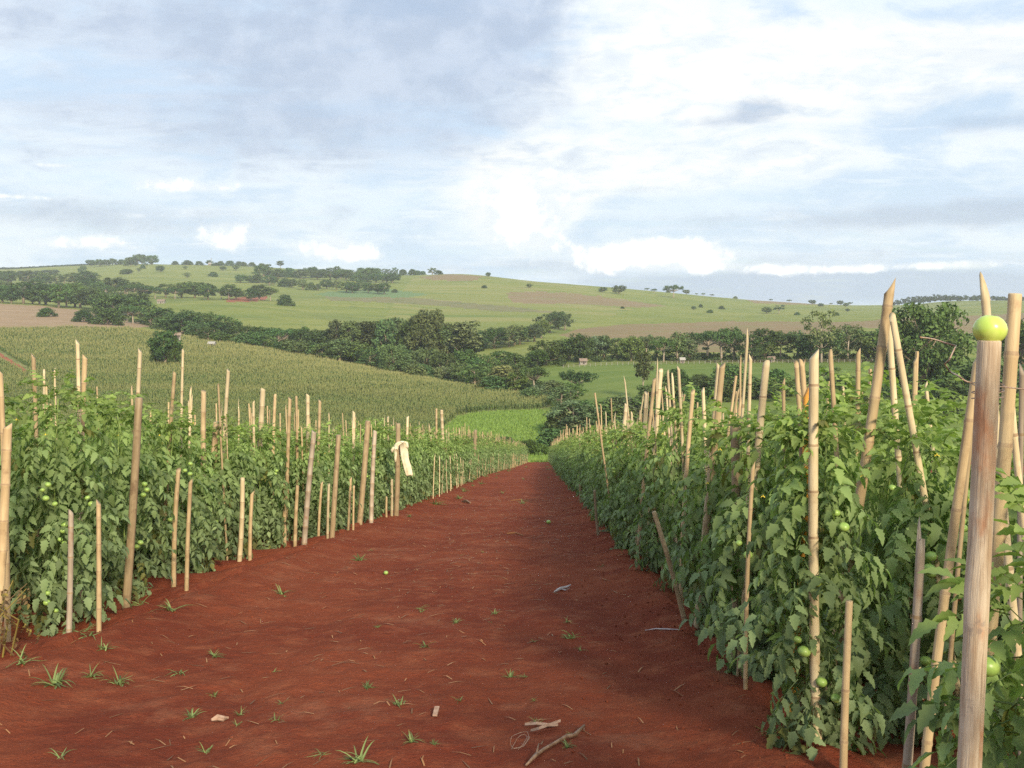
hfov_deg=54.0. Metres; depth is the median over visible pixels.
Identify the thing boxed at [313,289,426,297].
bluish field
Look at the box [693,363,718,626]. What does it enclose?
bamboo stake
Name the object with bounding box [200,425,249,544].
tomato plant
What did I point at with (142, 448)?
tomato plant
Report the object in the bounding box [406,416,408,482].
bamboo stake
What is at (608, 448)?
tomato plant
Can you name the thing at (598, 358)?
undergrowth
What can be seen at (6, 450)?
bamboo stake
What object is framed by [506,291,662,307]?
ploughed field
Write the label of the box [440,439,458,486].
tomato plant
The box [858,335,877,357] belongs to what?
tree
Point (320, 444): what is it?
tomato plant
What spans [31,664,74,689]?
grass tuft
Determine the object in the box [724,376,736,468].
bamboo stake
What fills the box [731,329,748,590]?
bamboo stake
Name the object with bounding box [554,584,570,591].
plastic twist
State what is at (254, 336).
tree
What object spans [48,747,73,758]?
grass tuft
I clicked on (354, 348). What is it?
tree
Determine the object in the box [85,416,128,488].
tomato plant
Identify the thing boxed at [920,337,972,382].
wire
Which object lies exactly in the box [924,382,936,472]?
bamboo stake
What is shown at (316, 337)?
tree
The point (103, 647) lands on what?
grass tuft
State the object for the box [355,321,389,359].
tree
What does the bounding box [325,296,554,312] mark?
dark field
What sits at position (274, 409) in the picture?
bamboo stake
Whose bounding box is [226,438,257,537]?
tomato plant
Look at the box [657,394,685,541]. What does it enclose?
bamboo stake
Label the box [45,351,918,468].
bamboo stakes
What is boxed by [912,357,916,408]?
bamboo stake
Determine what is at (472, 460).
tomato plant
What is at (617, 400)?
shrub
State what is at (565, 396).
tree
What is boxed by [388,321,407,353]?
tree
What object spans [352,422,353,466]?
bamboo stake
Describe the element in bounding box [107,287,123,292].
tree
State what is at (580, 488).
wooden post
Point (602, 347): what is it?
tree
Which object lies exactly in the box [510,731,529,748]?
string
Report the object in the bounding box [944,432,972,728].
bamboo stake
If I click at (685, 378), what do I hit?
shrub
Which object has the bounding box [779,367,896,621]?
tomato plant
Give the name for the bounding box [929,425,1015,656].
tomato plant
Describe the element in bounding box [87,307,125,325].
shrub
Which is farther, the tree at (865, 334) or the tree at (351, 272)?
the tree at (351, 272)
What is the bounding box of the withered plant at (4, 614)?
[0,581,39,657]
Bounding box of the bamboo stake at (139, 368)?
[136,348,141,394]
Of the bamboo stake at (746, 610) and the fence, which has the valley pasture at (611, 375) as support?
the fence
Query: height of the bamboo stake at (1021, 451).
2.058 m
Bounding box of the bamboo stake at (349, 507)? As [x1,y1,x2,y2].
[347,477,351,529]
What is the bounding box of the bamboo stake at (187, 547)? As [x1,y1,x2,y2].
[184,479,192,590]
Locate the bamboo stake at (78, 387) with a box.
[73,340,80,611]
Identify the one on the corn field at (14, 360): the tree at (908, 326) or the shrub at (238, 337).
the shrub at (238, 337)
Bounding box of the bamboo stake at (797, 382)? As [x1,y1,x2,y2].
[794,360,801,425]
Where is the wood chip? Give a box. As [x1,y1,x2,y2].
[433,706,439,715]
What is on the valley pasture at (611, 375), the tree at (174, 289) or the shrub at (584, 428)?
the shrub at (584, 428)
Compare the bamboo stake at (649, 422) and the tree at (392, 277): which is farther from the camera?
the tree at (392, 277)
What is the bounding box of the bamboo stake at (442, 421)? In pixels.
[440,410,444,450]
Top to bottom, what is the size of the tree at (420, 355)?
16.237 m
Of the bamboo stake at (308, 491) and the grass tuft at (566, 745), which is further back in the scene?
the bamboo stake at (308, 491)
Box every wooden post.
[122,397,142,608]
[210,422,218,535]
[329,435,340,537]
[394,423,399,515]
[473,430,476,476]
[579,474,581,501]
[593,490,599,535]
[730,426,741,668]
[799,425,808,725]
[957,340,1004,767]
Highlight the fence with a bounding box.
[567,359,872,367]
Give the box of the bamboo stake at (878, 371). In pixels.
[825,278,895,702]
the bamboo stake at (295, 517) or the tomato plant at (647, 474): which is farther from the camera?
the bamboo stake at (295, 517)
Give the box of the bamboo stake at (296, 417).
[295,396,298,535]
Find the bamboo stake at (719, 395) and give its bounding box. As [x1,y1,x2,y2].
[695,362,724,631]
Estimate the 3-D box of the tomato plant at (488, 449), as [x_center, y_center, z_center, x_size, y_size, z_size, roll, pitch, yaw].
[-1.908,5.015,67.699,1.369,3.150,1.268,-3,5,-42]
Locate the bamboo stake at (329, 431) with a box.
[328,414,329,469]
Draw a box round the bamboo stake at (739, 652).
[736,586,744,676]
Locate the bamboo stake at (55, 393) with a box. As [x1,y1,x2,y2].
[53,370,56,439]
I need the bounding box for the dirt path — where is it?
[0,461,956,767]
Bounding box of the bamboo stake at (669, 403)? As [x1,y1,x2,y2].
[666,370,674,563]
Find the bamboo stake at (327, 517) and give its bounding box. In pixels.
[326,483,329,538]
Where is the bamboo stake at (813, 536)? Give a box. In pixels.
[807,349,821,738]
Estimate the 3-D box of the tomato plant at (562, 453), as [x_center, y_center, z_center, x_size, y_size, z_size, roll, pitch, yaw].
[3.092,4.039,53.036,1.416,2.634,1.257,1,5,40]
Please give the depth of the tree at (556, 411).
242.41 m
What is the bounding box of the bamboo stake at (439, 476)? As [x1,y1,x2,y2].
[439,456,439,496]
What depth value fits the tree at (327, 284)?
1326.31 m
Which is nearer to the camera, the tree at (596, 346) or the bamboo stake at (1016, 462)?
the bamboo stake at (1016, 462)
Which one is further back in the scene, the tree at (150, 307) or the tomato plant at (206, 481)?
the tree at (150, 307)
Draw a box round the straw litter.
[1,494,813,767]
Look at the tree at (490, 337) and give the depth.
563.14 m
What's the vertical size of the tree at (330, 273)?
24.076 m
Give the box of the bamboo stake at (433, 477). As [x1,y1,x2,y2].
[432,456,434,498]
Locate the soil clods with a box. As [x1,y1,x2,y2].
[0,496,856,767]
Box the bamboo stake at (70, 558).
[66,509,73,632]
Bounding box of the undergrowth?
[79,306,874,432]
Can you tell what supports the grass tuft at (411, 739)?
on the dirt path
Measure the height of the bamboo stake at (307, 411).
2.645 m
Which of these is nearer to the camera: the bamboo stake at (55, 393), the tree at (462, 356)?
the bamboo stake at (55, 393)
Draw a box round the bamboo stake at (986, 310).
[979,272,1022,704]
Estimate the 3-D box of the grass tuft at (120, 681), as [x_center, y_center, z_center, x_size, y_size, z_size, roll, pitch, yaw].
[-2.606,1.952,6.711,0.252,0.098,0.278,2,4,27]
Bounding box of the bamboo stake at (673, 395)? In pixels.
[671,373,684,584]
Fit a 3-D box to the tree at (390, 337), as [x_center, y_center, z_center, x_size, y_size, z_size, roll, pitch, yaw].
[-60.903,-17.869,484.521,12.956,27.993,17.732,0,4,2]
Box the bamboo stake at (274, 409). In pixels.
[270,394,276,503]
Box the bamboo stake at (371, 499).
[369,430,376,522]
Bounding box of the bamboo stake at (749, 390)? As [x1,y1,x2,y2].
[746,354,751,644]
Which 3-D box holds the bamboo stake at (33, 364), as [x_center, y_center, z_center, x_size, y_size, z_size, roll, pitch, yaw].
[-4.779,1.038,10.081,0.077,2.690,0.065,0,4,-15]
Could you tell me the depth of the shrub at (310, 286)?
1303.11 m
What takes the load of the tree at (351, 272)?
on the pasture at (310, 310)
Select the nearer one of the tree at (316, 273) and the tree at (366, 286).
the tree at (366, 286)
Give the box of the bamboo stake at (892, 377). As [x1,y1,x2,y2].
[887,326,923,699]
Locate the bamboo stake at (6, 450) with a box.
[0,423,11,646]
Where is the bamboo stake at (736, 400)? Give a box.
[727,388,738,459]
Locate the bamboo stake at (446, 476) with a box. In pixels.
[446,460,447,492]
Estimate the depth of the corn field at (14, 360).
315.63 m
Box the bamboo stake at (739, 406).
[737,396,741,417]
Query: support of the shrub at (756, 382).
on the valley pasture at (611, 375)
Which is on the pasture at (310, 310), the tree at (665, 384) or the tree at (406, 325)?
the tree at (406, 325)
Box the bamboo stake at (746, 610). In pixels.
[743,462,754,689]
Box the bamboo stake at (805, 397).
[789,384,808,731]
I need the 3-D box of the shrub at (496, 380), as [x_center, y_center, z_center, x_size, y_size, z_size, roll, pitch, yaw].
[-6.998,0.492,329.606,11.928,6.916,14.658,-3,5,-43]
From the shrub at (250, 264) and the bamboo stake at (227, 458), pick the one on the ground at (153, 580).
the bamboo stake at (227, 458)
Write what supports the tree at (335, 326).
on the pasture at (310, 310)
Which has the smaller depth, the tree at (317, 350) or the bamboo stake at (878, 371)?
the bamboo stake at (878, 371)
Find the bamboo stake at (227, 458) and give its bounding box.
[226,428,230,549]
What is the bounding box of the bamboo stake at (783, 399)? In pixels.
[782,378,785,473]
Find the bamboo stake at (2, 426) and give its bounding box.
[0,371,10,641]
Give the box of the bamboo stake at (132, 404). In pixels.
[131,386,139,558]
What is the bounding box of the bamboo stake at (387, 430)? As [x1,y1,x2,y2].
[387,416,389,493]
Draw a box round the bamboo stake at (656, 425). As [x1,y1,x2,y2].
[652,358,657,564]
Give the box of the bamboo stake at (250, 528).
[248,491,253,560]
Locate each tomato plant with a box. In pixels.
[0,378,50,624]
[5,369,131,636]
[5,413,95,611]
[5,422,26,584]
[12,414,72,577]
[61,385,181,604]
[63,391,152,582]
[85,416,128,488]
[120,399,216,578]
[122,409,183,573]
[122,420,160,557]
[146,435,236,572]
[162,406,222,547]
[194,414,264,560]
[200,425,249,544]
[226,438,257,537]
[230,422,294,549]
[240,418,282,482]
[246,417,295,539]
[277,427,316,533]
[280,424,338,540]
[299,428,331,505]
[305,420,361,532]
[327,441,346,514]
[334,433,362,460]
[337,437,377,525]
[345,440,391,520]
[346,417,373,452]
[357,421,394,513]
[370,418,411,510]
[386,432,418,507]
[400,424,431,501]
[400,432,427,504]
[409,434,435,498]
[413,434,444,496]
[422,426,452,492]
[422,434,445,494]
[431,439,452,488]
[433,428,453,435]
[433,439,453,490]
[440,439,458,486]
[444,432,466,485]
[444,438,461,487]
[451,436,469,483]
[451,442,462,483]
[452,436,473,481]
[452,436,473,482]
[454,435,475,480]
[460,433,479,479]
[462,443,479,478]
[465,436,481,477]
[471,436,485,475]
[472,437,483,475]
[477,436,488,474]
[477,437,491,474]
[479,441,489,474]
[481,435,492,473]
[484,436,496,466]
[484,442,495,472]
[488,435,497,471]
[491,442,498,470]
[492,439,501,470]
[492,440,502,470]
[493,440,505,469]
[496,439,508,468]
[497,440,505,469]
[556,438,563,475]
[558,436,568,478]
[558,436,572,481]
[559,442,567,479]
[563,430,578,484]
[563,446,576,484]
[565,437,580,487]
[565,439,580,490]
[567,442,577,487]
[570,443,580,490]
[570,448,578,493]
[571,433,595,495]
[574,438,591,490]
[575,425,604,502]
[575,431,604,505]
[575,438,604,508]
[580,443,611,522]
[584,437,603,511]
[585,433,620,515]
[590,422,626,526]
[594,418,640,533]
[599,420,658,549]
[604,422,639,539]
[611,421,669,559]
[623,422,687,572]
[634,382,730,599]
[646,419,674,457]
[660,416,687,446]
[665,431,744,617]
[670,399,782,641]
[685,419,726,496]
[698,405,865,682]
[711,423,773,526]
[726,383,895,760]
[742,390,819,481]
[742,400,893,684]
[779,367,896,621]
[818,395,1009,749]
[831,361,970,684]
[875,395,947,645]
[889,467,1023,767]
[927,400,1023,767]
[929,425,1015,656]
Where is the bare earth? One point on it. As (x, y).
(241, 299)
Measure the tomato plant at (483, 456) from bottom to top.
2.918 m
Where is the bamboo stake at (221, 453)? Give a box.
[217,384,228,560]
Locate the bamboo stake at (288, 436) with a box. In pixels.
[285,397,291,539]
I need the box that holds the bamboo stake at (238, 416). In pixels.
[238,399,239,439]
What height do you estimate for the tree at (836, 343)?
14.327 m
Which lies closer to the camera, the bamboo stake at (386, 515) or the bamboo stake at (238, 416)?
the bamboo stake at (238, 416)
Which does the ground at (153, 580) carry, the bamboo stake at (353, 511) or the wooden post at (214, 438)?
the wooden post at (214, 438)
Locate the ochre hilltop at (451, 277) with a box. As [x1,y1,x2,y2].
[419,274,482,280]
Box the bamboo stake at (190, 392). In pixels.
[186,386,191,519]
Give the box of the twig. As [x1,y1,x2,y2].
[525,724,584,765]
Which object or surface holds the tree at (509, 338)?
on the pasture at (310, 310)
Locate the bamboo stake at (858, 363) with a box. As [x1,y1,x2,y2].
[855,348,860,485]
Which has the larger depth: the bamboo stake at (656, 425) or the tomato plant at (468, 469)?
the tomato plant at (468, 469)
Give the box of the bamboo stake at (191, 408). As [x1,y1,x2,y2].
[191,394,192,444]
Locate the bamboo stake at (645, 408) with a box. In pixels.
[635,391,647,542]
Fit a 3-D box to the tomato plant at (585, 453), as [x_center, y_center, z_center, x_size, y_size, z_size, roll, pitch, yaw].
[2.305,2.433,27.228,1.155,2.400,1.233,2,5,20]
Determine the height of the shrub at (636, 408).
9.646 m
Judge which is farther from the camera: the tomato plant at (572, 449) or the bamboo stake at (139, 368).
the tomato plant at (572, 449)
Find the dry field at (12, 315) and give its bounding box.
[0,304,148,329]
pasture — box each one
[0,264,1023,460]
[450,357,1018,453]
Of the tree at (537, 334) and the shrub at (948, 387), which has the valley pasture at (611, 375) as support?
the shrub at (948, 387)
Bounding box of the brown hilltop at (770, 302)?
[748,300,816,304]
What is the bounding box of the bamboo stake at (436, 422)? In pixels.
[435,408,436,442]
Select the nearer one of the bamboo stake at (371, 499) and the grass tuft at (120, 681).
the grass tuft at (120, 681)
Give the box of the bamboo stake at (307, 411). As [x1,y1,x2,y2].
[306,394,309,468]
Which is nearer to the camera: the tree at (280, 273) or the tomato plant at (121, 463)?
the tomato plant at (121, 463)
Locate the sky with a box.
[0,0,1023,304]
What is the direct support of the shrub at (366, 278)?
on the pasture at (310, 310)
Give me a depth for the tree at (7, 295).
791.42 m
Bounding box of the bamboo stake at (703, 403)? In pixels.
[701,387,709,545]
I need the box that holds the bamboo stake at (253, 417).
[252,400,254,548]
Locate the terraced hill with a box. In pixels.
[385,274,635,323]
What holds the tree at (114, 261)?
on the pasture at (310, 310)
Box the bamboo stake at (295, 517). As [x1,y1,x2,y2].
[293,485,298,546]
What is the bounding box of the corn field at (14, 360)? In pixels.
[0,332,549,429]
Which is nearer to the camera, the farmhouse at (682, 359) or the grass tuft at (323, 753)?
the grass tuft at (323, 753)
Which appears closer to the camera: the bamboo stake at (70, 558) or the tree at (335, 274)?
the bamboo stake at (70, 558)
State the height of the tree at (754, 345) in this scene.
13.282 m
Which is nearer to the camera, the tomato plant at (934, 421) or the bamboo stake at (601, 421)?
the tomato plant at (934, 421)
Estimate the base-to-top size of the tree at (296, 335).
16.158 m
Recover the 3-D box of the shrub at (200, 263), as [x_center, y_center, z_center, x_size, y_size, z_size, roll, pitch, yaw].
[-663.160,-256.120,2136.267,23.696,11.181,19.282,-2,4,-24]
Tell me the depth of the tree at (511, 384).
329.57 m
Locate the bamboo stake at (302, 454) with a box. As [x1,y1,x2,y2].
[301,427,304,506]
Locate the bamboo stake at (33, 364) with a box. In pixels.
[31,354,38,599]
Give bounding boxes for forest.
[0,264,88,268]
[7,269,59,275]
[893,294,1023,304]
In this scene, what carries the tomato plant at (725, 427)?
on the dirt path
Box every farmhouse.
[157,299,165,303]
[173,333,180,341]
[207,341,216,347]
[578,358,587,364]
[679,357,685,362]
[767,356,775,361]
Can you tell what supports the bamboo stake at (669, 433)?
on the dirt path
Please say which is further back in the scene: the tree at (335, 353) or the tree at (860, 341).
the tree at (335, 353)
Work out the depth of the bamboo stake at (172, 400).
12.49 m
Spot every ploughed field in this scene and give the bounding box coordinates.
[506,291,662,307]
[560,313,1023,351]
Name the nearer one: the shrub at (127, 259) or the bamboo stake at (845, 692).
the bamboo stake at (845, 692)
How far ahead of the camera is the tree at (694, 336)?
425.62 m
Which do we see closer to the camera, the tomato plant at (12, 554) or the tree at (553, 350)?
the tomato plant at (12, 554)
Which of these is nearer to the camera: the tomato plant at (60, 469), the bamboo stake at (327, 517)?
the tomato plant at (60, 469)
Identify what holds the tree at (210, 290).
on the pasture at (310, 310)
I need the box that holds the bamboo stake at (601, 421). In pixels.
[600,403,604,495]
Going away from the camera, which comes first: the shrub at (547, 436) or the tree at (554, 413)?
the shrub at (547, 436)
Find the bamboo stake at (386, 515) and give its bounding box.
[385,496,387,516]
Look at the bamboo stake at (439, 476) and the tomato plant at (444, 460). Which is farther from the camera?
the tomato plant at (444, 460)
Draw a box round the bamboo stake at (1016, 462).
[1012,411,1023,555]
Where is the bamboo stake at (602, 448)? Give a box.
[594,393,614,534]
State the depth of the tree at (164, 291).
1010.11 m
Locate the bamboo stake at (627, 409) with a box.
[624,378,632,451]
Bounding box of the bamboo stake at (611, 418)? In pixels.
[610,398,613,447]
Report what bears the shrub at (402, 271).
on the pasture at (310, 310)
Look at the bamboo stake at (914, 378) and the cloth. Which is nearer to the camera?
the bamboo stake at (914, 378)
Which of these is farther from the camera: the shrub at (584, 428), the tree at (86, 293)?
the tree at (86, 293)
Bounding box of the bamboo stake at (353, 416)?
[352,411,354,458]
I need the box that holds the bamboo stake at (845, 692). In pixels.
[839,600,852,767]
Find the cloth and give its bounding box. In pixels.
[391,441,412,475]
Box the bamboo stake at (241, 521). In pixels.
[237,477,244,561]
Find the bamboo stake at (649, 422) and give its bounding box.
[635,378,655,561]
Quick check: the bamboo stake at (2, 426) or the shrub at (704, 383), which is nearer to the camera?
the bamboo stake at (2, 426)
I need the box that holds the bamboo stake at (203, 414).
[200,390,205,560]
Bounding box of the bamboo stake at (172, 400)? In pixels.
[161,371,175,563]
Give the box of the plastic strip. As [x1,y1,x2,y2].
[645,628,679,630]
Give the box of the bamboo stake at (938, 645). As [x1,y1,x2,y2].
[919,359,975,767]
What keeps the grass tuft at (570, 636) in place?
on the dirt path
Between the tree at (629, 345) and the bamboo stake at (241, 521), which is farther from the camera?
the tree at (629, 345)
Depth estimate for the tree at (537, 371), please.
328.61 m
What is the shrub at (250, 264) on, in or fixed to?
on the pasture at (310, 310)
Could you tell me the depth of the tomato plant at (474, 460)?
54.07 m
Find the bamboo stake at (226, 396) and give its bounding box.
[216,369,229,549]
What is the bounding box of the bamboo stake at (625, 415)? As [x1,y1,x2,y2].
[614,403,626,518]
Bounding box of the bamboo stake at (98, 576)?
[96,499,101,631]
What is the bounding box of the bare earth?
[225,296,266,301]
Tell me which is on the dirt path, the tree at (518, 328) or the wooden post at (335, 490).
the wooden post at (335, 490)
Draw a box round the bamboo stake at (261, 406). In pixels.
[255,388,264,541]
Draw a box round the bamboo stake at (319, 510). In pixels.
[317,481,322,535]
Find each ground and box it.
[1,485,323,641]
[829,461,1023,755]
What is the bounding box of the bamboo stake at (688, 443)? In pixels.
[679,389,694,601]
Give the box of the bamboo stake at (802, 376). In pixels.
[798,359,806,408]
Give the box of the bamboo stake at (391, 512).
[390,479,392,515]
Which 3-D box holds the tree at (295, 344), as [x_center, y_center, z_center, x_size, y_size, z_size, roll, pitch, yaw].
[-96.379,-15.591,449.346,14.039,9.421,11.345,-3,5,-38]
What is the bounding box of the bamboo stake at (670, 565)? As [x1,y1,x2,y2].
[652,511,686,621]
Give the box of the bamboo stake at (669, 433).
[665,386,677,557]
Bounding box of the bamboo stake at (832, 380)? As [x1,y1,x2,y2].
[828,349,843,640]
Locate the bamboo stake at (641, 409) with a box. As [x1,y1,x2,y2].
[635,395,643,445]
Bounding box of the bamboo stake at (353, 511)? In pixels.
[352,485,354,529]
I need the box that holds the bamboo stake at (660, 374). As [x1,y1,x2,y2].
[646,368,662,565]
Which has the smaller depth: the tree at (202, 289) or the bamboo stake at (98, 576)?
the bamboo stake at (98, 576)
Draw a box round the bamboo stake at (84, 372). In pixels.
[79,354,87,611]
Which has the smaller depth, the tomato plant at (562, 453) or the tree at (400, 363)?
the tomato plant at (562, 453)
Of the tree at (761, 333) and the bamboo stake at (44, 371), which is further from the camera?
the tree at (761, 333)
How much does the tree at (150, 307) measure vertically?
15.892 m
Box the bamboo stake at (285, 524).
[283,482,286,546]
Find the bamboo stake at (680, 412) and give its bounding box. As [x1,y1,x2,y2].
[677,366,688,586]
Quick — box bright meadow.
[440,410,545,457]
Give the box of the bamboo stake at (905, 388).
[889,312,959,701]
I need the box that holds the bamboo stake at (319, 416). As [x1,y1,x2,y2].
[317,400,320,461]
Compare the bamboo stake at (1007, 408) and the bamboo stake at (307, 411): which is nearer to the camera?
the bamboo stake at (1007, 408)
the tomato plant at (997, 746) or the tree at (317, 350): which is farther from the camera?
the tree at (317, 350)
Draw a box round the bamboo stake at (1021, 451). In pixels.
[1017,363,1023,754]
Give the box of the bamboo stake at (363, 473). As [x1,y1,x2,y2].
[357,420,370,524]
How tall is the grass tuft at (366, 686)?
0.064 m
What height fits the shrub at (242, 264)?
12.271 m
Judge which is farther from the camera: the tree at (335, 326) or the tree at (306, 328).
the tree at (306, 328)
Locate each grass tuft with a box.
[6,645,44,667]
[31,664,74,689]
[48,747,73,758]
[60,623,102,632]
[73,631,97,640]
[81,663,102,678]
[97,636,116,650]
[103,667,133,686]
[131,596,148,605]
[150,598,195,611]
[166,669,184,675]
[183,707,205,720]
[193,743,212,753]
[206,650,225,657]
[274,585,287,594]
[309,748,330,758]
[337,737,379,764]
[351,554,366,560]
[362,679,377,689]
[389,695,407,708]
[402,732,424,744]
[500,669,516,677]
[562,630,579,638]
[562,739,575,748]
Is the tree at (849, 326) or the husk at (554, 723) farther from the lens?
the tree at (849, 326)
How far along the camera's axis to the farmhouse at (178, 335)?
401.21 m
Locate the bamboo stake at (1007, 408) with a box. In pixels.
[987,293,1021,655]
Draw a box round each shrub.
[36,307,58,316]
[71,310,98,322]
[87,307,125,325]
[118,269,128,273]
[121,257,137,262]
[149,339,162,362]
[167,336,181,362]
[181,260,192,264]
[195,261,204,265]
[225,260,235,265]
[230,333,263,346]
[238,262,246,266]
[247,262,255,266]
[249,274,264,282]
[270,341,288,351]
[277,278,290,286]
[277,294,295,305]
[284,268,297,276]
[298,342,317,356]
[300,343,332,359]
[305,282,317,289]
[350,272,361,280]
[357,275,371,281]
[398,269,406,274]
[402,364,434,377]
[407,269,417,274]
[416,363,440,377]
[458,365,481,381]
[474,379,492,389]
[475,375,510,390]
[486,364,513,377]
[506,368,532,382]
[517,387,544,397]
[524,439,541,454]
[530,443,548,454]
[536,427,564,446]
[539,380,563,399]
[542,411,563,429]
[545,405,596,427]
[549,431,575,445]
[570,400,604,426]
[574,427,595,437]
[576,406,613,425]
[590,400,617,417]
[603,395,631,408]
[605,407,642,427]
[610,416,630,427]
[616,396,643,421]
[662,368,692,383]
[663,382,687,404]
[671,386,710,408]
[695,377,714,398]
[705,380,741,398]
[711,363,755,381]
[712,379,755,401]
[741,377,774,398]
[769,369,790,382]
[785,378,807,396]
[819,374,867,397]
[884,381,918,398]
[929,378,965,416]
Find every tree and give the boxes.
[0,271,15,281]
[0,284,16,302]
[0,288,23,302]
[1,270,18,282]
[7,282,36,303]
[15,270,38,281]
[23,278,45,286]
[26,289,51,304]
[29,283,53,304]
[31,272,51,283]
[38,275,53,283]
[40,283,72,307]
[45,274,63,283]
[52,284,77,306]
[62,272,82,282]
[65,288,84,307]
[67,282,87,306]
[73,271,97,280]
[73,277,96,285]
[76,287,109,307]
[85,259,94,265]
[87,293,136,315]
[87,297,116,304]
[88,281,108,290]
[89,289,108,298]
[94,259,105,266]
[95,285,112,292]
[97,291,118,299]
[99,277,128,291]
[101,259,111,265]
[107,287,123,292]
[109,258,117,264]
[117,281,130,293]
[119,305,147,323]
[122,284,144,292]
[124,294,147,314]
[126,260,135,264]
[127,282,148,294]
[128,293,151,314]
[130,254,146,262]
[135,299,153,310]
[135,304,158,324]
[137,285,154,295]
[142,307,174,322]
[145,255,159,264]
[146,286,163,298]
[147,329,182,362]
[153,315,185,332]
[155,265,164,271]
[155,283,171,296]
[159,312,202,335]
[165,287,182,298]
[167,282,192,297]
[169,309,200,318]
[174,312,220,332]
[181,281,204,297]
[181,322,209,336]
[190,312,219,319]
[192,282,215,297]
[195,326,220,339]
[198,284,217,299]
[207,320,232,336]
[209,315,243,323]
[209,332,231,342]
[213,321,241,340]
[220,283,241,299]
[225,287,244,298]
[227,325,260,334]
[234,274,246,282]
[237,331,265,344]
[243,288,259,300]
[245,284,270,299]
[251,265,268,274]
[253,263,273,275]
[255,326,276,342]
[257,334,278,347]
[260,275,275,285]
[263,288,278,300]
[263,328,293,340]
[270,268,286,277]
[276,261,283,268]
[279,326,316,343]
[280,339,309,353]
[284,278,296,287]
[288,329,310,339]
[292,269,307,278]
[297,279,307,289]
[301,330,334,348]
[302,330,328,341]
[303,266,317,274]
[309,269,323,279]
[309,343,333,356]
[314,284,323,289]
[314,338,329,343]
[320,267,337,279]
[320,279,334,288]
[322,339,359,359]
[326,319,344,341]
[328,270,342,279]
[331,280,340,289]
[336,281,350,291]
[338,269,350,279]
[338,320,361,343]
[340,341,376,361]
[342,269,355,280]
[344,282,359,292]
[351,347,380,365]
[352,279,364,290]
[355,321,367,339]
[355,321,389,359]
[359,267,380,277]
[362,322,389,359]
[363,282,371,292]
[368,273,382,282]
[368,345,396,365]
[369,283,381,293]
[371,318,398,349]
[377,344,411,372]
[378,283,390,293]
[383,317,405,363]
[384,272,400,282]
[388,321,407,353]
[395,315,421,349]
[401,321,442,350]
[403,308,450,361]
[407,347,443,366]
[427,267,436,274]
[428,351,459,371]
[431,367,449,378]
[436,326,459,352]
[436,366,458,378]
[440,323,472,358]
[444,320,483,353]
[446,362,468,379]
[452,348,478,368]
[455,364,492,383]
[465,357,490,370]
[471,331,492,352]
[475,363,490,376]
[476,329,499,343]
[477,354,502,367]
[481,328,506,348]
[485,350,514,365]
[487,327,504,340]
[496,329,519,346]
[502,324,528,344]
[502,372,529,391]
[502,377,520,388]
[504,352,528,369]
[512,326,532,344]
[519,365,550,386]
[525,349,549,365]
[527,323,544,341]
[527,327,537,341]
[527,340,566,364]
[530,384,547,395]
[532,313,562,332]
[532,319,551,337]
[542,405,571,420]
[543,340,564,357]
[544,385,577,404]
[544,399,602,426]
[549,311,569,328]
[554,382,587,402]
[557,338,576,359]
[558,369,597,392]
[560,312,575,329]
[564,333,595,362]
[586,336,609,357]
[595,334,614,358]
[598,287,607,291]
[605,337,627,357]
[611,285,626,293]
[612,335,646,360]
[630,396,668,422]
[633,351,654,387]
[634,384,664,404]
[635,334,658,351]
[640,382,677,403]
[644,336,667,357]
[648,338,675,361]
[662,284,683,297]
[666,331,690,361]
[675,338,709,359]
[684,330,724,355]
[691,374,707,384]
[700,328,744,359]
[719,326,745,358]
[734,334,770,361]
[748,328,786,357]
[758,375,795,401]
[761,307,772,313]
[768,330,795,359]
[781,330,806,354]
[794,334,831,357]
[800,309,836,361]
[805,365,840,386]
[823,331,850,355]
[832,324,863,358]
[835,324,858,350]
[847,330,876,358]
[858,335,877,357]
[873,301,976,395]
[881,382,902,399]
[883,320,931,381]
[929,359,1023,410]
[1001,318,1023,377]
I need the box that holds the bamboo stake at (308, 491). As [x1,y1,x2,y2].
[301,430,315,544]
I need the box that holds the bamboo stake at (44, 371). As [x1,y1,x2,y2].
[42,369,45,432]
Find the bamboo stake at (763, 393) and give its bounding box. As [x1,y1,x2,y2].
[740,360,769,674]
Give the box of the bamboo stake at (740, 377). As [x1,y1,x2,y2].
[739,355,740,399]
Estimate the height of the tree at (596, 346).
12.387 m
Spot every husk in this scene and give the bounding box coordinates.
[211,714,228,721]
[525,719,560,731]
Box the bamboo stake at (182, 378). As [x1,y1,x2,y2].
[180,349,184,572]
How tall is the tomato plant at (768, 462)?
2.250 m
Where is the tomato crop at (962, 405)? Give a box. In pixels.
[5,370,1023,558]
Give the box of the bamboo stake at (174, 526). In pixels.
[171,468,180,586]
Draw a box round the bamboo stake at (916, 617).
[902,517,924,767]
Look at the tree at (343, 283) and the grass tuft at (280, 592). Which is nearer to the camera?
the grass tuft at (280, 592)
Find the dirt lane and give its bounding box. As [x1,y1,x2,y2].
[0,352,27,375]
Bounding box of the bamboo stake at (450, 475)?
[450,458,450,490]
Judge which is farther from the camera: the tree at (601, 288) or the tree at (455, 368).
the tree at (601, 288)
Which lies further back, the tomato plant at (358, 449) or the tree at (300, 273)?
the tree at (300, 273)
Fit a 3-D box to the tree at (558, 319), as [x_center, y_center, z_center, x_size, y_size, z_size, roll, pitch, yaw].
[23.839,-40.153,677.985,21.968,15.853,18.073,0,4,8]
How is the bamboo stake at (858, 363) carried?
on the dirt path

